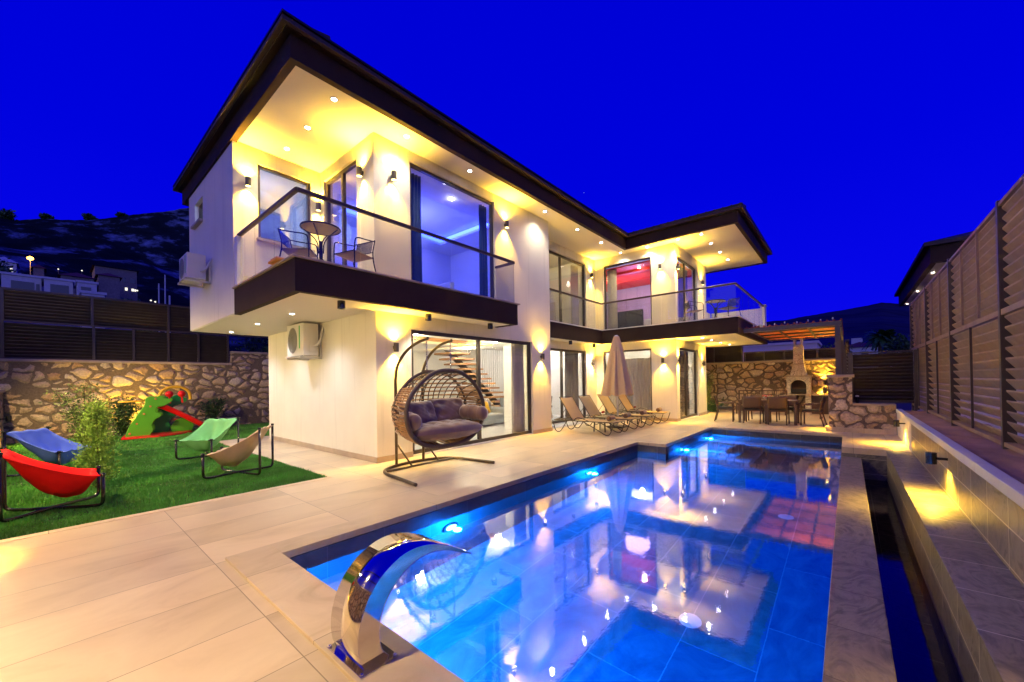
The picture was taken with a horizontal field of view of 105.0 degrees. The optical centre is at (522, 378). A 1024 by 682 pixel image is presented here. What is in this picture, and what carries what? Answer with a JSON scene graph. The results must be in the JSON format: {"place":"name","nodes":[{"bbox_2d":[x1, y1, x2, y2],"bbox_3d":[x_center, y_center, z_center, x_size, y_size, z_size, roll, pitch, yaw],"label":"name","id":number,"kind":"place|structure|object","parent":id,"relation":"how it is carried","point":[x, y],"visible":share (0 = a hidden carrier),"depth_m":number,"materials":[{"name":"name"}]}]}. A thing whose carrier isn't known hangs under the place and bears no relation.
{"place":"outdoors","nodes":[
{"label":"outdoors","id":0,"kind":"place"},
{"bbox_2d":[0,208,267,351],"bbox_3d":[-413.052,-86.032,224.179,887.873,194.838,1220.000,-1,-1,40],"label":"hill","id":1,"kind":"structure","parent":0,"point":[153,248],"depth_m":313.65,"materials":[{"name":"plant"}]},
{"bbox_2d":[0,210,16,220],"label":"ridge tree","id":2,"kind":"object","parent":1,"relation":"on","point":[10,216],"visible":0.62,"depth_m":418.57,"materials":[{"name":"green plant"}]},
{"bbox_2d":[0,253,17,286],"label":"dark tree","id":3,"kind":"object","parent":1,"relation":"on","point":[2,268],"visible":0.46,"depth_m":71.91,"materials":[{"name":"green plant"}]},
{"bbox_2d":[0,257,19,272],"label":"hillside house","id":4,"kind":"structure","parent":1,"relation":"on","point":[15,265],"depth_m":130.51,"materials":[{"name":"white"}]},
{"bbox_2d":[0,271,41,290],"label":"hillside house","id":5,"kind":"structure","parent":1,"relation":"on","point":[20,281],"depth_m":68.01,"materials":[{"name":"white"}]},
{"bbox_2d":[11,280,33,289],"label":"window","id":6,"kind":"structure","parent":5,"relation":"in","point":[14,284],"depth_m":68.11,"materials":[{"name":"blue"}]},
{"bbox_2d":[31,265,46,275],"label":"hillside house","id":7,"kind":"structure","parent":1,"relation":"on","point":[37,270],"depth_m":119.62,"materials":[{"name":"white"}]},
{"bbox_2d":[42,276,74,293],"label":"hillside house","id":8,"kind":"structure","parent":1,"relation":"on","point":[56,285],"depth_m":69.29,"materials":[{"name":"white paint"}]},
{"bbox_2d":[50,284,68,293],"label":"window","id":9,"kind":"structure","parent":8,"relation":"in","point":[53,287],"depth_m":69.37,"materials":[{"name":"blue"}]},
{"bbox_2d":[57,273,96,294],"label":"hillside house","id":10,"kind":"structure","parent":1,"relation":"on","point":[74,276],"depth_m":94.36,"materials":[{"name":"red"}]},
{"bbox_2d":[74,280,98,294],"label":"hillside house","id":11,"kind":"structure","parent":1,"relation":"on","point":[85,285],"depth_m":69.27,"materials":[{"name":"white paint"}]},
{"bbox_2d":[78,290,106,327],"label":"hillside house","id":12,"kind":"structure","parent":1,"relation":"on","point":[92,293],"depth_m":55.51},
{"bbox_2d":[94,273,121,298],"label":"hillside house","id":13,"kind":"structure","parent":1,"relation":"on","point":[109,284],"depth_m":99.21,"materials":[{"name":"white"}]},
{"bbox_2d":[90,265,138,300],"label":"hillside house","id":14,"kind":"structure","parent":1,"relation":"on","point":[128,284],"depth_m":110.44,"materials":[{"name":"white paint"}]},
{"bbox_2d":[0,422,324,539],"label":"lawn","id":15,"kind":"structure","parent":0,"point":[135,487],"depth_m":5.95,"materials":[{"name":"plant"}]},
{"bbox_2d":[0,426,95,476],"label":"garden chair","id":16,"kind":"object","parent":15,"relation":"on","point":[46,444],"visible":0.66,"depth_m":6.95,"materials":[{"name":"blue fabric"}]},
{"bbox_2d":[0,446,105,522],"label":"garden chair","id":17,"kind":"object","parent":15,"relation":"on","point":[56,480],"visible":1,"depth_m":4.77,"materials":[{"name":"red fabric"}]},
{"bbox_2d":[38,379,123,457],"bbox_3d":[-9.371,0.904,8.373,1.048,1.813,1.213,-1,-1,40],"label":"olive shrub","id":18,"kind":"object","parent":15,"relation":"on","point":[74,419],"visible":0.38,"depth_m":8.27,"materials":[{"name":"green plant"}]},
{"bbox_2d":[67,400,122,487],"bbox_3d":[-6.404,0.987,5.916,0.662,1.352,0.614,-1,-1,40],"label":"young cypress","id":19,"kind":"object","parent":15,"relation":"on","point":[98,426],"visible":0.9,"depth_m":5.90,"materials":[{"name":"green plant"}]},
{"bbox_2d":[104,394,142,435],"bbox_3d":[-12.367,1.150,12.090,1.070,1.366,1.076,-1,-1,40],"label":"olive shrub","id":20,"kind":"object","parent":15,"relation":"on","point":[128,410],"visible":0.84,"depth_m":12.09,"materials":[{"name":"green plant"}]},
{"bbox_2d":[0,351,268,443],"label":"stone wall","id":21,"kind":"structure","parent":15,"relation":"on","point":[240,380],"depth_m":12.73,"materials":[{"name":"beige stone"}]},
{"bbox_2d":[0,287,229,362],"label":"louvre fence","id":22,"kind":"object","parent":21,"relation":"on","point":[40,340],"visible":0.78,"depth_m":12.39,"materials":[{"name":"wood"}]},
{"bbox_2d":[118,385,203,439],"bbox_3d":[-11.252,0.997,12.342,1.498,1.540,2.080,-1,-1,40],"label":"toy slide","id":23,"kind":"object","parent":15,"relation":"on","point":[151,420],"visible":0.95,"depth_m":12.34,"materials":[{"name":"green plastic"}]},
{"bbox_2d":[173,417,240,459],"bbox_3d":[-6.660,1.260,8.329,0.810,0.799,0.829,-1,0,-2],"label":"garden chair","id":24,"kind":"object","parent":15,"relation":"on","point":[208,434],"visible":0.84,"depth_m":8.40,"materials":[{"name":"green fabric"}]},
{"bbox_2d":[193,394,229,420],"bbox_3d":[-10.878,1.211,13.858,1.009,1.336,0.853,-1,0,-3],"label":"olive shrub","id":25,"kind":"object","parent":15,"relation":"on","point":[216,407],"visible":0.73,"depth_m":13.75,"materials":[{"name":"green plant"}]},
{"bbox_2d":[200,423,273,478],"bbox_3d":[-4.806,1.218,6.680,0.829,0.799,0.810,-1,0,-18],"label":"garden chair","id":26,"kind":"object","parent":15,"relation":"on","point":[237,453],"visible":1,"depth_m":6.47,"materials":[{"name":"beige fabric"}]},
{"bbox_2d":[0,410,911,681],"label":"pool deck","id":27,"kind":"structure","parent":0,"point":[173,595],"depth_m":3.26,"materials":[{"name":"beige tile"}]},
{"bbox_2d":[0,477,331,542],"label":"lawn edging","id":28,"kind":"object","parent":27,"relation":"on","point":[115,519],"visible":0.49,"depth_m":4.66,"materials":[{"name":"beige stone"}]},
{"bbox_2d":[383,337,494,486],"bbox_3d":[-1.572,0.441,6.831,1.489,2.262,1.889,-1,-1,40],"label":"egg swing","id":29,"kind":"object","parent":27,"relation":"on","point":[449,422],"visible":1,"depth_m":6.75,"materials":[{"name":"brown wicker"}]},
{"bbox_2d":[173,8,771,462],"bbox_3d":[0.681,-2.158,13.281,11.120,7.486,17.160,-1,-1,40],"label":"villa","id":30,"kind":"object","parent":27,"relation":"on","point":[295,78],"visible":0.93,"depth_m":8.84,"materials":[{"name":"paint"}]},
{"bbox_2d":[178,252,211,287],"bbox_3d":[-7.197,-2.366,8.623,0.860,0.590,0.463,-1,-1,40],"label":"air conditioner","id":31,"kind":"object","parent":30,"relation":"attached to","point":[193,267],"visible":1,"depth_m":8.44,"materials":[{"name":"grey"}]},
{"bbox_2d":[256,165,314,252],"bbox_3d":[-5.025,-3.554,8.324,0.210,1.566,1.096,-1,-1,40],"label":"window","id":32,"kind":"structure","parent":30,"relation":"in","point":[259,238],"depth_m":8.23,"materials":[{"name":"brown"}]},
{"bbox_2d":[277,228,317,258],"bbox_3d":[-3.890,-2.124,6.770,0.542,0.739,0.542,-1,0,-12],"label":"bistro chair","id":33,"kind":"object","parent":30,"relation":"on","point":[289,250],"visible":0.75,"depth_m":6.65,"materials":[{"name":"black metal"}]},
{"bbox_2d":[286,322,323,360],"bbox_3d":[-4.935,-0.819,8.903,1.015,0.779,0.463,-1,-1,40],"label":"air conditioner","id":34,"kind":"object","parent":30,"relation":"attached to","point":[303,343],"visible":1,"depth_m":8.69,"materials":[{"name":"grey"}]},
{"bbox_2d":[299,220,340,259],"bbox_3d":[-3.351,-2.135,6.520,0.622,0.733,0.622,-1,-1,40],"label":"bistro table","id":35,"kind":"object","parent":30,"relation":"on","point":[321,228],"visible":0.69,"depth_m":6.50,"materials":[{"name":"brown metal"}]},
{"bbox_2d":[326,160,355,264],"bbox_3d":[-3.819,-3.108,8.374,1.446,2.616,0.070,-1,-1,40],"label":"sliding door","id":36,"kind":"structure","parent":30,"relation":"in","point":[342,174],"depth_m":8.35,"materials":[{"name":"brown metal"}]},
{"bbox_2d":[333,237,375,271],"bbox_3d":[-2.990,-2.137,7.050,0.542,0.739,0.542,-1,0,25],"label":"bistro chair","id":37,"kind":"object","parent":30,"relation":"on","point":[354,255],"visible":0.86,"depth_m":7.04,"materials":[{"name":"black metal"}]},
{"bbox_2d":[411,173,421,281],"bbox_3d":[-2.354,-3.111,8.428,0.084,2.580,0.424,-1,-1,40],"label":"curtain","id":38,"kind":"object","parent":30,"relation":"hanging from","point":[416,223],"visible":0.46,"depth_m":8.49,"materials":[{"name":"blue fabric"}]},
{"bbox_2d":[410,163,493,297],"bbox_3d":[-1.573,-3.149,9.066,0.070,2.636,2.496,-1,-1,40],"label":"window","id":39,"kind":"structure","parent":30,"relation":"in","point":[412,166],"depth_m":9.54,"materials":[{"name":"brown metal"}]},
{"bbox_2d":[434,350,503,406],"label":"staircase","id":40,"kind":"structure","parent":30,"relation":"on","point":[457,360],"depth_m":14.34,"materials":[{"name":"brown wood"}]},
{"bbox_2d":[411,330,531,453],"bbox_3d":[-1.062,0.272,9.593,0.070,2.566,3.966,-1,-1,40],"label":"sliding door","id":41,"kind":"structure","parent":30,"relation":"in","point":[479,439],"depth_m":9.56,"materials":[{"name":"clear glass"}]},
{"bbox_2d":[478,205,487,296],"bbox_3d":[-1.016,-3.121,10.046,0.084,2.580,0.264,-1,-1,40],"label":"curtain","id":42,"kind":"object","parent":30,"relation":"hanging from","point":[483,278],"visible":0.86,"depth_m":10.04,"materials":[{"name":"blue fabric"}]},
{"bbox_2d":[463,401,503,425],"bbox_3d":[-1.383,1.169,13.262,0.970,0.740,1.670,-1,-1,40],"label":"sofa","id":43,"kind":"object","parent":30,"relation":"on","point":[495,415],"visible":0.36,"depth_m":13.35,"materials":[{"name":"grey fabric"}]},
{"bbox_2d":[480,349,503,403],"bbox_3d":[-1.105,0.194,16.912,0.060,2.825,2.260,-1,-1,40],"label":"slatted screen","id":44,"kind":"object","parent":30,"relation":"on","point":[496,370],"visible":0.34,"depth_m":16.75,"materials":[{"name":"white paint"}]},
{"bbox_2d":[511,344,524,432],"bbox_3d":[-0.144,0.268,11.026,0.084,2.530,0.514,-1,-1,40],"label":"curtain","id":45,"kind":"object","parent":30,"relation":"hanging from","point":[517,395],"visible":0.86,"depth_m":10.99,"materials":[{"name":"beige fabric"}]},
{"bbox_2d":[550,302,555,320],"bbox_3d":[0.900,-2.742,16.858,1.200,0.900,0.038,-1,-1,40],"label":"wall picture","id":46,"kind":"object","parent":30,"relation":"attached to","point":[553,311],"depth_m":16.52,"materials":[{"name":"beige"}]},
{"bbox_2d":[549,250,584,325],"bbox_3d":[1.293,-3.115,13.944,0.070,2.546,3.366,-1,-1,40],"label":"sliding door","id":47,"kind":"structure","parent":30,"relation":"in","point":[559,256],"depth_m":13.98,"materials":[{"name":"brown"}]},
{"bbox_2d":[550,348,585,423],"bbox_3d":[1.309,0.255,13.873,0.070,2.586,3.346,-1,-1,40],"label":"sliding door","id":48,"kind":"structure","parent":30,"relation":"in","point":[551,349],"depth_m":13.94,"materials":[{"name":"brown"}]},
{"bbox_2d":[565,352,578,418],"bbox_3d":[1.852,0.254,14.884,0.084,2.550,0.904,-1,-1,40],"label":"curtain","id":49,"kind":"object","parent":30,"relation":"hanging from","point":[571,375],"visible":0.59,"depth_m":14.84,"materials":[{"name":"grey fabric"}]},
{"bbox_2d":[570,265,578,324],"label":"curtain","id":50,"kind":"object","parent":30,"relation":"hanging from","point":[574,300],"visible":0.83,"depth_m":15.10,"materials":[{"name":"beige fabric"}]},
{"bbox_2d":[607,269,617,328],"bbox_3d":[3.547,-3.104,15.603,0.414,2.480,0.084,-1,-1,40],"label":"curtain","id":51,"kind":"object","parent":30,"relation":"hanging from","point":[612,296],"visible":0.89,"depth_m":15.60,"materials":[{"name":"beige fabric"}]},
{"bbox_2d":[604,257,651,329],"bbox_3d":[3.986,-3.151,14.974,1.926,2.546,0.070,-1,-1,40],"label":"window","id":52,"kind":"structure","parent":30,"relation":"in","point":[605,297],"depth_m":15.31,"materials":[{"name":"brown metal"}]},
{"bbox_2d":[604,349,651,416],"bbox_3d":[4.002,0.210,14.981,1.926,2.566,0.070,-1,-1,40],"label":"window","id":53,"kind":"structure","parent":30,"relation":"in","point":[605,362],"depth_m":14.65,"materials":[{"name":"brown"}]},
{"bbox_2d":[610,358,650,416],"bbox_3d":[4.146,0.368,15.129,1.804,2.250,0.094,-1,-1,40],"label":"curtain","id":54,"kind":"object","parent":30,"relation":"hanging from","point":[639,370],"visible":0.44,"depth_m":14.88,"materials":[{"name":"beige fabric"}]},
{"bbox_2d":[618,309,678,327],"bbox_3d":[5.104,-2.252,15.878,1.910,0.830,2.000,-1,-1,40],"label":"bed","id":55,"kind":"object","parent":30,"relation":"on","point":[631,318],"visible":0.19,"depth_m":15.29,"materials":[{"name":"white fabric"}]},
{"bbox_2d":[678,267,688,321],"bbox_3d":[6.330,-3.124,15.508,0.084,2.430,1.003,-1,-1,40],"label":"curtain","id":56,"kind":"object","parent":30,"relation":"hanging from","point":[680,276],"visible":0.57,"depth_m":15.27,"materials":[{"name":"white fabric"}]},
{"bbox_2d":[679,350,689,416],"bbox_3d":[6.287,0.186,15.368,0.084,2.550,1.103,-1,-1,40],"label":"curtain","id":57,"kind":"object","parent":30,"relation":"hanging from","point":[682,391],"visible":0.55,"depth_m":15.27,"materials":[{"name":"white fabric"}]},
{"bbox_2d":[677,257,695,320],"bbox_3d":[6.150,-3.151,14.891,0.070,2.476,2.376,-1,-1,40],"label":"sliding door","id":58,"kind":"structure","parent":30,"relation":"in","point":[680,260],"depth_m":14.81,"materials":[{"name":"brown metal"}]},
{"bbox_2d":[679,348,696,418],"bbox_3d":[6.191,0.183,14.851,0.070,2.586,2.216,-1,-1,40],"label":"sliding door","id":59,"kind":"structure","parent":30,"relation":"in","point":[682,349],"depth_m":14.74,"materials":[{"name":"brown"}]},
{"bbox_2d":[683,301,703,320],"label":"bistro chair","id":60,"kind":"object","parent":30,"relation":"on","point":[687,305],"visible":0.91,"depth_m":13.24,"materials":[{"name":"black metal"}]},
{"bbox_2d":[705,299,725,317],"bbox_3d":[6.487,-2.245,13.242,0.622,0.733,0.622,-1,-1,40],"label":"bistro table","id":61,"kind":"object","parent":30,"relation":"on","point":[715,301],"visible":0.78,"depth_m":13.22,"materials":[{"name":"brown metal"}]},
{"bbox_2d":[717,297,741,317],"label":"bistro chair","id":62,"kind":"object","parent":30,"relation":"on","point":[728,307],"visible":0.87,"depth_m":12.79,"materials":[{"name":"black metal"}]},
{"bbox_2d":[225,426,842,681],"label":"pool coping","id":63,"kind":"object","parent":27,"relation":"on","point":[297,596],"visible":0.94,"depth_m":3.15,"materials":[{"name":"beige stone"}]},
{"bbox_2d":[327,533,471,678],"bbox_3d":[-0.705,1.244,2.394,0.380,0.525,0.801,-1,-1,40],"label":"waterfall spout","id":64,"kind":"object","parent":63,"relation":"on","point":[376,571],"visible":1,"depth_m":2.14,"materials":[{"name":"silver metal"}]},
{"bbox_2d":[552,396,624,435],"bbox_3d":[1.837,1.036,11.203,1.987,1.018,0.742,-1,-1,40],"label":"sun lounger","id":65,"kind":"object","parent":27,"relation":"on","point":[572,409],"visible":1,"depth_m":11.38,"materials":[{"name":"brown"}]},
{"bbox_2d":[572,395,639,431],"bbox_3d":[2.494,1.032,11.997,1.987,1.018,0.742,-1,-1,40],"label":"sun lounger","id":66,"kind":"object","parent":27,"relation":"on","point":[589,405],"visible":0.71,"depth_m":12.21,"materials":[{"name":"brown"}]},
{"bbox_2d":[601,335,633,428],"bbox_3d":[2.965,0.089,12.373,0.951,2.903,1.000,-1,-1,-40],"label":"closed parasol","id":67,"kind":"object","parent":27,"relation":"on","point":[617,381],"visible":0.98,"depth_m":12.16,"materials":[{"name":"beige fabric"}]},
{"bbox_2d":[592,394,655,427],"bbox_3d":[3.258,1.026,12.921,1.987,1.018,0.742,-1,-1,40],"label":"sun lounger","id":68,"kind":"object","parent":27,"relation":"on","point":[607,403],"visible":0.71,"depth_m":13.09,"materials":[{"name":"brown fabric"}]},
{"bbox_2d":[610,394,669,423],"bbox_3d":[4.118,1.020,13.962,1.987,1.018,0.742,-1,-1,40],"label":"sun lounger","id":69,"kind":"object","parent":27,"relation":"on","point":[625,402],"visible":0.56,"depth_m":14.09,"materials":[{"name":"brown fabric"}]},
{"bbox_2d":[706,370,716,407],"bbox_3d":[8.158,0.579,17.819,1.030,2.056,0.931,-1,0,1],"label":"olive shrub","id":70,"kind":"object","parent":27,"relation":"on","point":[708,387],"visible":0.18,"depth_m":17.67,"materials":[{"name":"green plant"}]},
{"bbox_2d":[707,397,726,411],"bbox_3d":[8.562,1.219,17.504,0.996,0.780,1.146,-1,0,-18],"label":"olive shrub","id":71,"kind":"object","parent":27,"relation":"on","point":[713,407],"visible":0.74,"depth_m":17.45,"materials":[{"name":"green plant"}]},
{"bbox_2d":[713,395,734,421],"bbox_3d":[7.031,1.046,13.775,0.637,0.892,0.562,-1,0,31],"label":"dining chair","id":72,"kind":"object","parent":27,"relation":"on","point":[722,407],"visible":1,"depth_m":13.65,"materials":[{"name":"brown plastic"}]},
{"bbox_2d":[741,396,763,423],"bbox_3d":[7.607,1.031,13.002,0.562,0.892,0.637,-1,-1,40],"label":"dining chair","id":73,"kind":"object","parent":27,"relation":"on","point":[749,403],"visible":0.97,"depth_m":12.83,"materials":[{"name":"brown plastic"}]},
{"bbox_2d":[736,390,787,415],"bbox_3d":[9.739,0.975,16.069,1.750,0.970,0.570,-1,-1,40],"label":"garden bench","id":74,"kind":"object","parent":27,"relation":"on","point":[762,392],"visible":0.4,"depth_m":16.36,"materials":[{"name":"brown wood"}]},
{"bbox_2d":[738,399,799,424],"bbox_3d":[8.061,1.084,12.922,1.640,0.760,0.780,-1,-1,40],"label":"dining table","id":75,"kind":"object","parent":27,"relation":"on","point":[795,403],"visible":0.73,"depth_m":12.65,"materials":[{"name":"brown wood"}]},
{"bbox_2d":[706,358,835,412],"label":"stone wall","id":76,"kind":"structure","parent":27,"relation":"on","point":[730,380],"depth_m":17.35,"materials":[{"name":"beige stone"}]},
{"bbox_2d":[706,346,742,362],"bbox_3d":[7.812,-1.182,19.737,5.730,0.960,0.130,-1,-1,40],"label":"louvre fence","id":77,"kind":"object","parent":76,"relation":"on","point":[724,354],"visible":0.27,"depth_m":18.39,"materials":[{"name":"wood"}]},
{"bbox_2d":[744,347,844,361],"bbox_3d":[11.434,-0.998,16.744,3.580,0.430,0.130,-1,-1,40],"label":"louvre fence","id":78,"kind":"object","parent":76,"relation":"on","point":[819,353],"visible":0.68,"depth_m":16.85,"materials":[{"name":"wood"}]},
{"bbox_2d":[767,397,789,424],"bbox_3d":[8.141,1.019,12.534,0.562,0.892,0.637,-1,-1,40],"label":"dining chair","id":79,"kind":"object","parent":27,"relation":"on","point":[777,404],"visible":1,"depth_m":12.36,"materials":[{"name":"brown plastic"}]},
{"bbox_2d":[776,395,796,421],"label":"dining chair","id":80,"kind":"object","parent":27,"relation":"on","point":[792,397],"visible":0.36,"depth_m":13.40,"materials":[{"name":"brown plastic"}]},
{"bbox_2d":[743,317,843,374],"bbox_3d":[9.599,-0.131,13.641,2.396,3.150,5.580,-1,-1,40],"label":"pergola","id":81,"kind":"object","parent":27,"relation":"on","point":[808,330],"visible":0.98,"depth_m":12.24,"materials":[{"name":"brown wood"}]},
{"bbox_2d":[785,338,812,413],"bbox_3d":[11.284,-0.105,16.082,0.900,3.080,0.730,-1,-1,40],"label":"barbecue","id":82,"kind":"object","parent":27,"relation":"on","point":[799,380],"visible":0.84,"depth_m":15.95,"materials":[{"name":"stone"}]},
{"bbox_2d":[800,396,826,426],"bbox_3d":[8.969,1.003,12.111,0.562,0.892,0.637,-1,-1,-45],"label":"dining chair","id":83,"kind":"object","parent":27,"relation":"on","point":[821,404],"visible":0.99,"depth_m":12.01,"materials":[{"name":"brown plastic"}]},
{"bbox_2d":[811,394,828,413],"bbox_3d":[11.960,1.025,15.536,0.900,0.790,0.680,-1,-1,40],"label":"outdoor counter","id":84,"kind":"object","parent":27,"relation":"on","point":[816,398],"visible":0.5,"depth_m":15.61,"materials":[{"name":"stone"}]},
{"bbox_2d":[825,374,896,435],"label":"stone wall","id":85,"kind":"structure","parent":27,"relation":"on","point":[846,414],"depth_m":10.42,"materials":[{"name":"beige stone"}]},
{"bbox_2d":[896,409,1023,586],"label":"parapet wall","id":86,"kind":"structure","parent":27,"relation":"on","point":[978,479],"depth_m":3.95,"materials":[{"name":"tile"}]},
{"bbox_2d":[925,452,947,464],"bbox_3d":[5.077,0.983,4.827,0.190,0.140,0.100,-1,-1,40],"label":"wall lamp","id":87,"kind":"object","parent":86,"relation":"attached to","point":[931,457],"visible":1,"depth_m":4.81,"materials":[{"name":"black metal"}]},
{"bbox_2d":[909,174,1023,454],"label":"louvre fence","id":88,"kind":"object","parent":86,"relation":"on","point":[966,309],"visible":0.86,"depth_m":5.33,"materials":[{"name":"brown paint"}]},
{"bbox_2d":[843,349,919,409],"bbox_3d":[9.586,0.047,10.565,1.490,1.550,0.100,-1,-1,40],"label":"louvre fence","id":89,"kind":"object","parent":88,"relation":"attached to","point":[875,379],"visible":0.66,"depth_m":10.50,"materials":[{"name":"wood"}]},
{"bbox_2d":[0,0,1023,321],"label":"sky","id":90,"kind":"structure","parent":0,"point":[854,135],"materials":[{"name":"blue"}]},
{"bbox_2d":[306,434,841,681],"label":"pool water","id":91,"kind":"structure","parent":0,"point":[709,558],"depth_m":3.43,"materials":[{"name":"blue liquid"}]},
{"bbox_2d":[743,340,821,361],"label":"hillside house","id":92,"kind":"structure","parent":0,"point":[815,344],"depth_m":56.95,"materials":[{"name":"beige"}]},
{"bbox_2d":[766,302,909,366],"bbox_3d":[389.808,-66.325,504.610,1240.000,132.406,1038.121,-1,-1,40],"label":"hill","id":93,"kind":"structure","parent":0,"point":[858,322],"depth_m":494.27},
{"bbox_2d":[859,329,899,352],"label":"palm tree","id":94,"kind":"object","parent":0,"point":[878,338],"visible":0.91,"depth_m":59.53,"materials":[{"name":"green plant"}]},
{"bbox_2d":[854,396,911,410],"bbox_3d":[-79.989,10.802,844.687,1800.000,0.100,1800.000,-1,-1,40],"label":"ground","id":95,"kind":"structure","parent":0,"point":[905,406],"depth_m":41.38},
{"bbox_2d":[0,390,4,448],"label":"stone wall","id":96,"kind":"structure","parent":95,"relation":"on","point":[1,416],"depth_m":10.40,"materials":[{"name":"beige stone"}]},
{"bbox_2d":[229,334,267,351],"bbox_3d":[-11.409,-0.381,18.009,3.861,4.498,4.123,-1,-1,40],"label":"dark tree","id":97,"kind":"object","parent":95,"relation":"on","point":[254,347],"visible":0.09,"depth_m":17.19,"materials":[{"name":"green plant"}]},
{"bbox_2d":[850,342,877,367],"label":"hillside house","id":98,"kind":"structure","parent":95,"relation":"on","point":[856,346],"depth_m":88.22,"materials":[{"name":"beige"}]},
{"bbox_2d":[880,333,909,352],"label":"dark tree","id":99,"kind":"object","parent":95,"relation":"on","point":[901,342],"visible":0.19,"depth_m":50.32,"materials":[{"name":"green plant"}]},
{"bbox_2d":[894,231,1023,435],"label":"neighbour house","id":100,"kind":"structure","parent":95,"relation":"on","point":[933,256],"depth_m":13.23,"materials":[{"name":"beige"}]},
{"bbox_2d":[865,479,961,681],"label":"channel water","id":101,"kind":"structure","parent":0,"point":[921,651],"depth_m":3.63,"materials":[{"name":"blue liquid"}]},
{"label":"pool floor","id":102,"kind":"structure","parent":0,"visible":0},
{"bbox_2d":[290,429,711,569],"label":"pool wall","id":103,"kind":"structure","parent":102,"relation":"on","point":[316,557],"depth_m":4.89,"materials":[{"name":"tile"}]},
{"bbox_2d":[637,429,841,453],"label":"pool wall","id":104,"kind":"structure","parent":102,"relation":"on","point":[661,450],"depth_m":10.55,"materials":[{"name":"tile"}]},
{"bbox_2d":[822,456,896,681],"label":"overflow ledge","id":105,"kind":"object","parent":102,"relation":"on","point":[858,648],"visible":1,"depth_m":2.97,"materials":[{"name":"stone"}]},
{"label":"channel floor","id":106,"kind":"structure","parent":0,"visible":0},
{"bbox_2d":[841,452,886,480],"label":"channel end wall","id":107,"kind":"structure","parent":106,"relation":"on","point":[874,467],"depth_m":8.00,"materials":[{"name":"concrete"}]},
{"bbox_2d":[886,451,1023,681],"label":"slate bench","id":108,"kind":"object","parent":106,"relation":"on","point":[975,587],"visible":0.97,"depth_m":3.04,"materials":[{"name":"stone"}]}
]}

